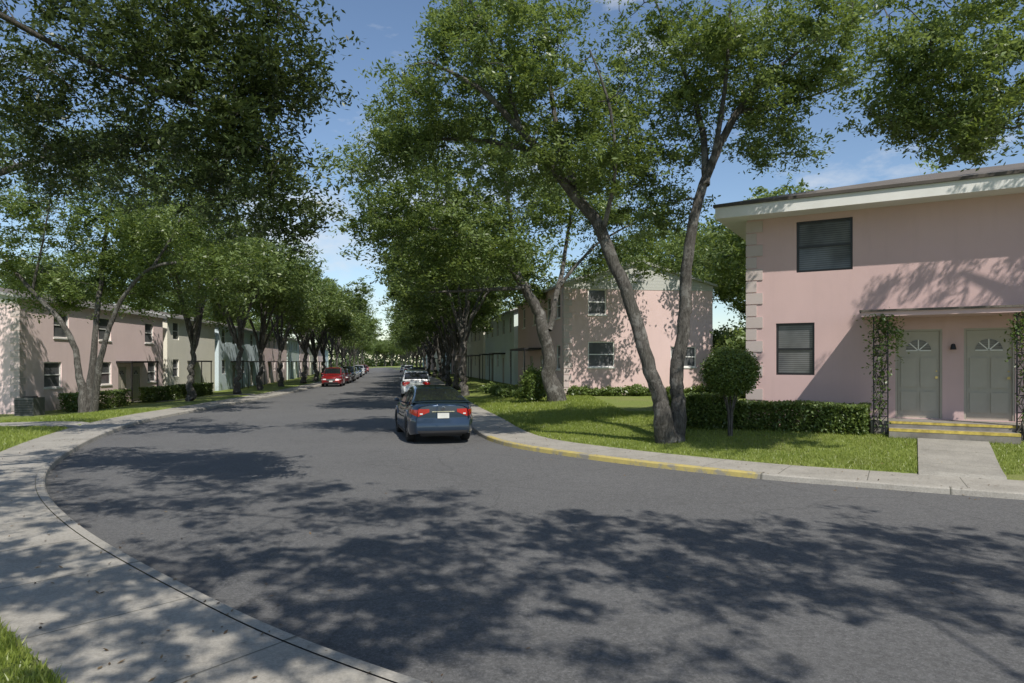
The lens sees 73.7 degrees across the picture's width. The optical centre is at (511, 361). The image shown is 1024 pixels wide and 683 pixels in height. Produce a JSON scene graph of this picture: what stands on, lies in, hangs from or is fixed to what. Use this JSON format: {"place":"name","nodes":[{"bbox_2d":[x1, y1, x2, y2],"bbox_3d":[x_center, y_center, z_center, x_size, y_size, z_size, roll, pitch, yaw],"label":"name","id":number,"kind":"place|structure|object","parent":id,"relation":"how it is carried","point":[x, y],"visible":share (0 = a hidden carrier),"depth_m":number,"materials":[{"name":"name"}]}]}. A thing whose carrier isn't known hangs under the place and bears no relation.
{"place":"outdoors","nodes":[
{"label":"outdoors","id":0,"kind":"place"},
{"bbox_2d":[0,421,88,427],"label":"path","id":1,"kind":"structure","parent":0,"point":[68,424],"depth_m":22.68,"materials":[{"name":"concrete"}]},
{"bbox_2d":[0,381,392,682],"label":"pavement","id":2,"kind":"structure","parent":0,"point":[126,613],"depth_m":5.65,"materials":[{"name":"concrete"}]},
{"bbox_2d":[0,363,1023,682],"bbox_3d":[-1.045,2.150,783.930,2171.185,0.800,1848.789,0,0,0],"label":"ground","id":3,"kind":"structure","parent":0,"point":[626,403],"depth_m":17.52,"materials":[{"name":"green plant"}]},
{"bbox_2d":[14,396,44,415],"bbox_3d":[-23.110,2.100,32.690,0.920,0.900,0.820,0,0,0],"label":"air conditioner","id":4,"kind":"object","parent":3,"relation":"on","point":[29,405],"visible":1,"depth_m":32.30,"materials":[{"name":"metal"}]},
{"bbox_2d":[0,239,129,302],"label":"tree","id":5,"kind":"object","parent":3,"relation":"on","point":[59,259],"visible":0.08,"depth_m":55.08,"materials":[{"name":"green plant"}]},
{"bbox_2d":[0,288,166,413],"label":"apartment building","id":6,"kind":"structure","parent":3,"relation":"on","point":[36,358],"depth_m":37.13,"materials":[{"name":"pink paint"}]},
{"bbox_2d":[44,362,62,388],"bbox_3d":[-24.270,0.710,36.047,0.170,1.420,1.580,0,0,-3],"label":"window","id":7,"kind":"structure","parent":6,"relation":"in","point":[52,370],"depth_m":36.15,"materials":[{"name":"white glass"}]},
{"bbox_2d":[53,313,67,338],"bbox_3d":[-24.301,-1.940,36.768,0.170,1.420,1.430,0,0,-3],"label":"window","id":8,"kind":"structure","parent":6,"relation":"in","point":[59,333],"depth_m":36.75,"materials":[{"name":"glass"}]},
{"bbox_2d":[98,318,111,341],"bbox_3d":[-24.516,-1.940,41.062,0.170,1.420,1.430,0,0,-3],"label":"window","id":9,"kind":"structure","parent":6,"relation":"in","point":[103,323],"depth_m":40.97,"materials":[{"name":"glass"}]},
{"bbox_2d":[101,362,112,385],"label":"window","id":10,"kind":"structure","parent":6,"relation":"in","point":[106,369],"depth_m":41.40,"materials":[{"name":"white glass"}]},
{"bbox_2d":[118,367,125,396],"bbox_3d":[-24.652,1.350,43.086,0.130,2.100,1.000,0,0,-3],"label":"door","id":11,"kind":"structure","parent":6,"relation":"in","point":[121,371],"depth_m":43.18,"materials":[{"name":"green paint"}]},
{"bbox_2d":[133,367,139,398],"bbox_3d":[-24.736,1.350,44.881,0.130,2.100,1.000,0,0,-3],"label":"door","id":12,"kind":"structure","parent":6,"relation":"in","point":[136,370],"depth_m":44.94,"materials":[{"name":"green paint"}]},
{"bbox_2d":[145,323,153,343],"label":"window","id":13,"kind":"structure","parent":6,"relation":"in","point":[148,326],"depth_m":46.69,"materials":[{"name":"white glass"}]},
{"bbox_2d":[147,363,156,382],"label":"window","id":14,"kind":"structure","parent":6,"relation":"in","point":[151,366],"depth_m":47.11,"materials":[{"name":"grey glass"}]},
{"bbox_2d":[56,389,131,411],"bbox_3d":[-22.597,2.081,37.188,1.161,1.184,5.292,0,0,0],"label":"hedge","id":15,"kind":"object","parent":3,"relation":"on","point":[119,399],"visible":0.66,"depth_m":37.30,"materials":[{"name":"green plant"}]},
{"bbox_2d":[0,105,295,412],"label":"tree","id":16,"kind":"object","parent":3,"relation":"on","point":[89,389],"visible":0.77,"depth_m":28.84,"materials":[{"name":"green plant"}]},
{"bbox_2d":[0,18,296,245],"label":"tree","id":17,"kind":"object","parent":3,"relation":"on","point":[246,230],"visible":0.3,"depth_m":16.91,"materials":[{"name":"green plant"}]},
{"bbox_2d":[137,385,181,402],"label":"hedge","id":18,"kind":"object","parent":3,"relation":"on","point":[155,394],"visible":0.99,"depth_m":43.67,"materials":[{"name":"green plant"}]},
{"bbox_2d":[114,282,208,318],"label":"tree","id":19,"kind":"object","parent":3,"relation":"on","point":[170,297],"visible":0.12,"depth_m":73.12,"materials":[{"name":"green plant"}]},
{"bbox_2d":[107,303,217,390],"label":"apartment building","id":20,"kind":"structure","parent":3,"relation":"on","point":[176,353],"depth_m":52.41,"materials":[{"name":"beige paint"}]},
{"bbox_2d":[173,322,177,339],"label":"window","id":21,"kind":"structure","parent":20,"relation":"in","point":[175,325],"depth_m":51.13,"materials":[{"name":"glass"}]},
{"bbox_2d":[173,359,177,376],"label":"window","id":22,"kind":"structure","parent":20,"relation":"in","point":[175,361],"depth_m":51.13,"materials":[{"name":"white glass"}]},
{"bbox_2d":[0,0,368,255],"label":"tree","id":23,"kind":"object","parent":3,"relation":"on","point":[256,60],"visible":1,"depth_m":9.77,"materials":[{"name":"green plant"}]},
{"bbox_2d":[175,382,213,397],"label":"hedge","id":24,"kind":"object","parent":3,"relation":"on","point":[203,388],"visible":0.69,"depth_m":50.05,"materials":[{"name":"green plant"}]},
{"bbox_2d":[106,194,290,400],"bbox_3d":[-16.632,-3.693,36.444,9.775,11.978,10.432,0,0,-23],"label":"tree","id":25,"kind":"object","parent":3,"relation":"on","point":[193,331],"visible":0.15,"depth_m":35.95,"materials":[{"name":"green plant"}]},
{"bbox_2d":[177,314,264,390],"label":"apartment building","id":26,"kind":"structure","parent":3,"relation":"on","point":[226,351],"depth_m":64.44,"materials":[{"name":"blue paint"}]},
{"bbox_2d":[206,306,258,328],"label":"tree","id":27,"kind":"object","parent":3,"relation":"on","point":[247,325],"visible":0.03,"depth_m":96.86,"materials":[{"name":"green plant"}]},
{"bbox_2d":[154,221,326,393],"bbox_3d":[-17.649,-3.577,44.679,12.082,11.662,12.148,0,0,-1],"label":"tree","id":28,"kind":"object","parent":3,"relation":"on","point":[301,276],"visible":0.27,"depth_m":43.91,"materials":[{"name":"green plant"}]},
{"bbox_2d":[192,259,344,389],"bbox_3d":[-18.455,-3.137,50.586,9.686,10.894,9.498,0,0,14],"label":"tree","id":29,"kind":"object","parent":3,"relation":"on","point":[263,307],"visible":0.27,"depth_m":50.52,"materials":[{"name":"green plant"}]},
{"bbox_2d":[259,332,289,383],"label":"apartment building","id":30,"kind":"structure","parent":3,"relation":"on","point":[270,354],"depth_m":83.18,"materials":[{"name":"pink paint"}]},
{"bbox_2d":[287,338,302,379],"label":"apartment building","id":31,"kind":"structure","parent":3,"relation":"on","point":[293,352],"depth_m":100.80,"materials":[{"name":"green paint"}]},
{"bbox_2d":[251,245,343,386],"bbox_3d":[-19.528,-3.771,58.514,10.714,12.138,10.040,0,0,-24],"label":"tree","id":32,"kind":"object","parent":3,"relation":"on","point":[279,339],"visible":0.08,"depth_m":57.90,"materials":[{"name":"green plant"}]},
{"bbox_2d":[299,342,312,376],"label":"apartment building","id":33,"kind":"structure","parent":3,"relation":"on","point":[301,357],"depth_m":115.57,"materials":[{"name":"beige paint"}]},
{"bbox_2d":[249,306,368,381],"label":"tree","id":34,"kind":"object","parent":3,"relation":"on","point":[346,328],"visible":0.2,"depth_m":73.68,"materials":[{"name":"green plant"}]},
{"bbox_2d":[309,345,319,374],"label":"apartment building","id":35,"kind":"structure","parent":3,"relation":"on","point":[311,357],"depth_m":134.32,"materials":[{"name":"beige paint"}]},
{"bbox_2d":[247,263,386,382],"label":"tree","id":36,"kind":"object","parent":3,"relation":"on","point":[343,300],"visible":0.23,"depth_m":65.94,"materials":[{"name":"green plant"}]},
{"bbox_2d":[266,287,369,378],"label":"tree","id":37,"kind":"object","parent":3,"relation":"on","point":[323,344],"visible":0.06,"depth_m":82.56,"materials":[{"name":"green plant"}]},
{"bbox_2d":[317,348,325,372],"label":"apartment building","id":38,"kind":"structure","parent":3,"relation":"on","point":[320,359],"depth_m":157.81,"materials":[{"name":"white paint"}]},
{"bbox_2d":[309,322,369,366],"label":"tree","id":39,"kind":"object","parent":3,"relation":"on","point":[336,346],"visible":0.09,"depth_m":105.92,"materials":[{"name":"green plant"}]},
{"bbox_2d":[315,304,375,366],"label":"tree","id":40,"kind":"object","parent":3,"relation":"on","point":[332,340],"visible":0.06,"depth_m":93.95,"materials":[{"name":"green plant"}]},
{"bbox_2d":[273,332,422,366],"bbox_3d":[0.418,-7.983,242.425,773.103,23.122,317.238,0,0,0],"label":"woodland","id":41,"kind":"object","parent":3,"relation":"on","point":[369,361],"visible":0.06,"depth_m":331.06,"materials":[{"name":"green plant"}]},
{"bbox_2d":[329,332,374,365],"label":"tree","id":42,"kind":"object","parent":3,"relation":"on","point":[357,345],"visible":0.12,"depth_m":148.68,"materials":[{"name":"green plant"}]},
{"bbox_2d":[327,315,383,366],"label":"tree","id":43,"kind":"object","parent":3,"relation":"on","point":[371,329],"visible":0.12,"depth_m":118.83,"materials":[{"name":"green plant"}]},
{"bbox_2d":[350,344,375,364],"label":"tree","id":44,"kind":"object","parent":3,"relation":"on","point":[362,350],"visible":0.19,"depth_m":234.98,"materials":[{"name":"green plant"}]},
{"bbox_2d":[365,337,385,366],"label":"tree","id":45,"kind":"object","parent":3,"relation":"on","point":[378,348],"visible":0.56,"depth_m":301.00,"materials":[{"name":"green plant"}]},
{"bbox_2d":[378,336,409,364],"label":"tree","id":46,"kind":"object","parent":3,"relation":"on","point":[392,347],"visible":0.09,"depth_m":199.22,"materials":[{"name":"green plant"}]},
{"bbox_2d":[370,308,439,376],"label":"tree","id":47,"kind":"object","parent":3,"relation":"on","point":[393,329],"visible":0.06,"depth_m":93.17,"materials":[{"name":"green plant"}]},
{"bbox_2d":[387,335,423,366],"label":"tree","id":48,"kind":"object","parent":3,"relation":"on","point":[416,353],"visible":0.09,"depth_m":155.02,"materials":[{"name":"green plant"}]},
{"bbox_2d":[390,331,432,374],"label":"tree","id":49,"kind":"object","parent":3,"relation":"on","point":[428,351],"visible":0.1,"depth_m":108.04,"materials":[{"name":"green plant"}]},
{"bbox_2d":[391,330,433,369],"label":"tree","id":50,"kind":"object","parent":3,"relation":"on","point":[423,354],"visible":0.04,"depth_m":121.79,"materials":[{"name":"green plant"}]},
{"bbox_2d":[391,309,442,378],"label":"tree","id":51,"kind":"object","parent":3,"relation":"on","point":[417,337],"visible":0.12,"depth_m":85.27,"materials":[{"name":"green plant"}]},
{"bbox_2d":[391,312,491,381],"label":"tree","id":52,"kind":"object","parent":3,"relation":"on","point":[424,325],"visible":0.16,"depth_m":74.25,"materials":[{"name":"green plant"}]},
{"bbox_2d":[376,287,517,381],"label":"tree","id":53,"kind":"object","parent":3,"relation":"on","point":[405,313],"visible":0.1,"depth_m":65.50,"materials":[{"name":"green plant"}]},
{"bbox_2d":[379,261,523,389],"bbox_3d":[-4.146,-3.458,49.905,10.816,11.538,10.607,0,0,-34],"label":"tree","id":54,"kind":"object","parent":3,"relation":"on","point":[441,309],"visible":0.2,"depth_m":49.06,"materials":[{"name":"green plant"}]},
{"bbox_2d":[399,278,506,385],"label":"tree","id":55,"kind":"object","parent":3,"relation":"on","point":[450,350],"visible":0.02,"depth_m":57.54,"materials":[{"name":"green plant"}]},
{"bbox_2d":[451,335,466,375],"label":"apartment building","id":56,"kind":"structure","parent":3,"relation":"on","point":[459,361],"depth_m":93.49,"materials":[{"name":"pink paint"}]},
{"bbox_2d":[346,205,581,395],"bbox_3d":[-2.462,-3.943,41.389,13.767,12.388,13.842,0,0,-44],"label":"tree","id":57,"kind":"object","parent":3,"relation":"on","point":[464,327],"visible":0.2,"depth_m":40.67,"materials":[{"name":"green plant"}]},
{"bbox_2d":[461,324,484,378],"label":"apartment building","id":58,"kind":"structure","parent":3,"relation":"on","point":[475,344],"depth_m":75.98,"materials":[{"name":"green paint"}]},
{"bbox_2d":[479,381,505,393],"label":"shrub","id":59,"kind":"object","parent":3,"relation":"on","point":[486,387],"visible":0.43,"depth_m":42.33,"materials":[{"name":"green plant"}]},
{"bbox_2d":[310,0,677,443],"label":"tree","id":60,"kind":"object","parent":3,"relation":"on","point":[449,30],"visible":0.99,"depth_m":16.35,"materials":[{"name":"green plant"}]},
{"bbox_2d":[479,308,517,384],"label":"apartment building","id":61,"kind":"structure","parent":3,"relation":"on","point":[501,339],"depth_m":57.96,"materials":[{"name":"green paint"}]},
{"bbox_2d":[489,384,516,396],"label":"shrub","id":62,"kind":"object","parent":3,"relation":"on","point":[492,391],"visible":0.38,"depth_m":38.80,"materials":[{"name":"green plant"}]},
{"bbox_2d":[495,386,515,398],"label":"shrub","id":63,"kind":"object","parent":3,"relation":"on","point":[502,392],"visible":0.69,"depth_m":36.19,"materials":[{"name":"green plant"}]},
{"bbox_2d":[328,68,703,401],"bbox_3d":[0.651,-4.763,30.555,17.373,14.087,9.030,0,0,-12],"label":"tree","id":64,"kind":"object","parent":3,"relation":"on","point":[396,225],"visible":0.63,"depth_m":28.87,"materials":[{"name":"green plant"}]},
{"bbox_2d":[515,363,546,401],"bbox_3d":[1.054,1.044,31.914,1.512,2.050,1.525,0,0,-35],"label":"shrub","id":65,"kind":"object","parent":3,"relation":"on","point":[530,376],"visible":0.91,"depth_m":31.61,"materials":[{"name":"green plant"}]},
{"bbox_2d":[564,385,589,395],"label":"shrub","id":66,"kind":"object","parent":3,"relation":"on","point":[575,390],"visible":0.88,"depth_m":34.96,"materials":[{"name":"green plant"}]},
{"bbox_2d":[587,387,603,395],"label":"shrub","id":67,"kind":"object","parent":3,"relation":"on","point":[593,392],"visible":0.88,"depth_m":35.05,"materials":[{"name":"green plant"}]},
{"bbox_2d":[597,386,624,395],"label":"shrub","id":68,"kind":"object","parent":3,"relation":"on","point":[610,391],"visible":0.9,"depth_m":34.96,"materials":[{"name":"green plant"}]},
{"bbox_2d":[510,260,717,393],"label":"apartment building","id":69,"kind":"structure","parent":3,"relation":"on","point":[592,338],"depth_m":36.62,"materials":[{"name":"pink paint"}]},
{"bbox_2d":[587,289,606,315],"bbox_3d":[4.524,-3.160,36.311,1.080,1.420,0.170,0,0,-9],"label":"window","id":70,"kind":"structure","parent":69,"relation":"in","point":[596,297],"depth_m":36.37,"materials":[{"name":"white glass"}]},
{"bbox_2d":[587,342,614,367],"bbox_3d":[4.746,-0.370,36.345,1.530,1.420,0.170,0,0,-9],"label":"window","id":71,"kind":"structure","parent":69,"relation":"in","point":[600,354],"depth_m":36.40,"materials":[{"name":"glass"}]},
{"bbox_2d":[671,347,696,367],"bbox_3d":[9.292,-0.245,37.050,1.530,1.170,0.170,0,0,-9],"label":"window","id":72,"kind":"structure","parent":69,"relation":"in","point":[690,359],"depth_m":37.17,"materials":[{"name":"white glass"}]},
{"bbox_2d":[620,382,648,395],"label":"shrub","id":73,"kind":"object","parent":3,"relation":"on","point":[637,390],"visible":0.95,"depth_m":34.92,"materials":[{"name":"green plant"}]},
{"bbox_2d":[567,226,711,279],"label":"tree","id":74,"kind":"object","parent":3,"relation":"on","point":[678,257],"visible":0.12,"depth_m":52.40,"materials":[{"name":"green plant"}]},
{"bbox_2d":[667,391,739,429],"bbox_3d":[5.216,1.344,18.723,1.934,1.070,1.232,0,0,32],"label":"hedge","id":75,"kind":"object","parent":3,"relation":"on","point":[702,401],"visible":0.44,"depth_m":18.27,"materials":[{"name":"green plant"}]},
{"bbox_2d":[692,383,717,393],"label":"shrub","id":76,"kind":"object","parent":3,"relation":"on","point":[699,387],"visible":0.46,"depth_m":34.69,"materials":[{"name":"green plant"}]},
{"bbox_2d":[685,223,746,297],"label":"tree","id":77,"kind":"object","parent":3,"relation":"on","point":[700,252],"visible":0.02,"depth_m":44.76,"materials":[{"name":"green plant"}]},
{"bbox_2d":[701,271,746,322],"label":"tree","id":78,"kind":"object","parent":3,"relation":"on","point":[737,306],"visible":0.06,"depth_m":49.71,"materials":[{"name":"green plant"}]},
{"bbox_2d":[713,319,734,348],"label":"shrub","id":79,"kind":"object","parent":3,"relation":"on","point":[716,332],"visible":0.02,"depth_m":40.46,"materials":[{"name":"green plant"}]},
{"bbox_2d":[708,319,745,351],"bbox_3d":[13.055,-0.206,37.013,4.978,5.013,4.837,0,0,0],"label":"shrub","id":80,"kind":"object","parent":3,"relation":"on","point":[722,340],"visible":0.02,"depth_m":36.83,"materials":[{"name":"green plant"}]},
{"bbox_2d":[714,322,746,397],"bbox_3d":[11.474,0.258,33.429,3.755,4.417,3.990,0,0,0],"label":"shrub","id":81,"kind":"object","parent":3,"relation":"on","point":[741,340],"visible":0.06,"depth_m":33.24,"materials":[{"name":"green plant"}]},
{"bbox_2d":[699,344,763,435],"bbox_3d":[5.502,0.750,17.216,1.531,2.435,1.591,0,0,-34],"label":"shrub","id":82,"kind":"object","parent":3,"relation":"on","point":[720,367],"visible":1,"depth_m":16.84,"materials":[{"name":"green plant"}]},
{"bbox_2d":[575,0,894,442],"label":"tree","id":83,"kind":"object","parent":3,"relation":"on","point":[725,38],"visible":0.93,"depth_m":17.11,"materials":[{"name":"green plant"}]},
{"bbox_2d":[681,173,827,307],"bbox_3d":[14.536,-3.979,36.677,12.062,11.804,12.128,0,0,-11],"label":"tree","id":84,"kind":"object","parent":3,"relation":"on","point":[719,261],"visible":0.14,"depth_m":35.57,"materials":[{"name":"green plant"}]},
{"bbox_2d":[722,399,872,435],"bbox_3d":[7.241,1.402,17.540,3.556,0.904,1.099,0,0,31],"label":"hedge","id":85,"kind":"object","parent":3,"relation":"on","point":[832,416],"visible":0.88,"depth_m":17.14,"materials":[{"name":"green plant"}]},
{"bbox_2d":[713,163,1023,443],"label":"apartment building","id":86,"kind":"structure","parent":3,"relation":"on","point":[936,260],"depth_m":17.05,"materials":[{"name":"pink paint"}]},
{"bbox_2d":[776,323,814,374],"bbox_3d":[7.657,-0.350,18.441,0.970,1.400,0.070,0,0,30],"label":"window","id":87,"kind":"structure","parent":86,"relation":"in","point":[795,342],"depth_m":18.45,"materials":[{"name":"grey glass"}]},
{"bbox_2d":[797,217,852,272],"bbox_3d":[8.272,-3.080,18.080,1.360,1.360,0.070,0,0,30],"label":"window","id":88,"kind":"structure","parent":86,"relation":"in","point":[822,245],"depth_m":18.07,"materials":[{"name":"grey glass"}]},
{"bbox_2d":[895,329,941,418],"bbox_3d":[10.106,0.290,16.978,1.000,2.200,0.130,0,0,30],"label":"door","id":89,"kind":"structure","parent":86,"relation":"in","point":[920,376],"depth_m":16.96,"materials":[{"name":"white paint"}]},
{"bbox_2d":[964,327,1014,420],"bbox_3d":[11.347,0.290,16.248,1.000,2.200,0.130,0,0,30],"label":"door","id":90,"kind":"structure","parent":86,"relation":"in","point":[989,381],"depth_m":16.25,"materials":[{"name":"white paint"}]},
{"bbox_2d":[854,307,910,434],"bbox_3d":[8.877,0.217,16.428,1.247,3.092,0.700,0,0,32],"label":"climbing vine","id":91,"kind":"object","parent":3,"relation":"on","point":[883,318],"visible":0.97,"depth_m":16.39,"materials":[{"name":"green plant"}]},
{"bbox_2d":[915,159,940,173],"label":"tree","id":92,"kind":"object","parent":3,"relation":"on","point":[935,166],"visible":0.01,"depth_m":38.66,"materials":[{"name":"green plant"}]},
{"bbox_2d":[833,0,1023,171],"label":"tree","id":93,"kind":"object","parent":3,"relation":"on","point":[909,106],"visible":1,"depth_m":11.77,"materials":[{"name":"green plant"}]},
{"bbox_2d":[999,311,1023,441],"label":"climbing vine","id":94,"kind":"object","parent":3,"relation":"on","point":[1014,333],"visible":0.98,"depth_m":15.03,"materials":[{"name":"green plant"}]},
{"bbox_2d":[0,0,1023,362],"label":"sky","id":95,"kind":"structure","parent":0,"point":[386,26],"materials":[{"name":"blue"}]},
{"bbox_2d":[46,367,1023,682],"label":"road","id":96,"kind":"structure","parent":0,"point":[570,569],"depth_m":7.82,"materials":[{"name":"grey asphalt"}]},
{"bbox_2d":[36,384,425,682],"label":"kerb","id":97,"kind":"structure","parent":96,"relation":"on","point":[46,468],"depth_m":6.63,"materials":[{"name":"concrete"}]},
{"bbox_2d":[321,367,345,386],"bbox_3d":[-16.187,1.272,61.988,2.027,1.833,4.722,0,0,-9],"label":"parked car","id":98,"kind":"object","parent":96,"relation":"on","point":[333,376],"visible":1,"depth_m":60.48,"materials":[{"name":"paint"}]},
{"bbox_2d":[344,369,351,383],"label":"parked car","id":99,"kind":"object","parent":96,"relation":"on","point":[348,374],"visible":0.38,"depth_m":69.05,"materials":[{"name":"paint"}]},
{"bbox_2d":[341,366,355,380],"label":"parked car","id":100,"kind":"object","parent":96,"relation":"on","point":[351,369],"visible":0.46,"depth_m":77.23,"materials":[{"name":"paint"}]},
{"bbox_2d":[400,370,430,396],"bbox_3d":[-6.152,1.272,43.512,2.027,1.833,4.722,0,0,-9],"label":"parked car","id":101,"kind":"object","parent":96,"relation":"on","point":[411,378],"visible":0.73,"depth_m":41.40,"materials":[{"name":"paint"}]},
{"bbox_2d":[394,384,471,440],"bbox_3d":[-2.423,1.395,20.312,1.987,1.586,4.772,0,0,-15],"label":"parked car","id":102,"kind":"object","parent":96,"relation":"on","point":[431,410],"visible":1,"depth_m":18.26,"materials":[{"name":"paint"}]},
{"bbox_2d":[429,380,490,438],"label":"kerb","id":103,"kind":"structure","parent":96,"relation":"on","point":[478,431],"depth_m":20.64,"materials":[{"name":"concrete"}]},
{"bbox_2d":[0,416,1023,682],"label":"fallen leaves","id":104,"kind":"object","parent":96,"relation":"on","point":[312,570],"visible":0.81,"depth_m":6.63,"materials":[{"name":"brown plant"}]},
{"bbox_2d":[486,436,761,478],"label":"painted kerb","id":105,"kind":"structure","parent":96,"relation":"on","point":[703,469],"depth_m":14.59,"materials":[{"name":"yellow paint"}]},
{"bbox_2d":[760,472,1023,499],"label":"kerb","id":106,"kind":"structure","parent":96,"relation":"on","point":[1005,494],"depth_m":11.72,"materials":[{"name":"concrete"}]},
{"bbox_2d":[429,376,1023,491],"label":"pavement","id":107,"kind":"structure","parent":0,"point":[486,421],"depth_m":14.10,"materials":[{"name":"concrete"}]},
{"bbox_2d":[918,438,1006,479],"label":"path","id":108,"kind":"structure","parent":0,"point":[956,458],"depth_m":13.71,"materials":[{"name":"concrete"}]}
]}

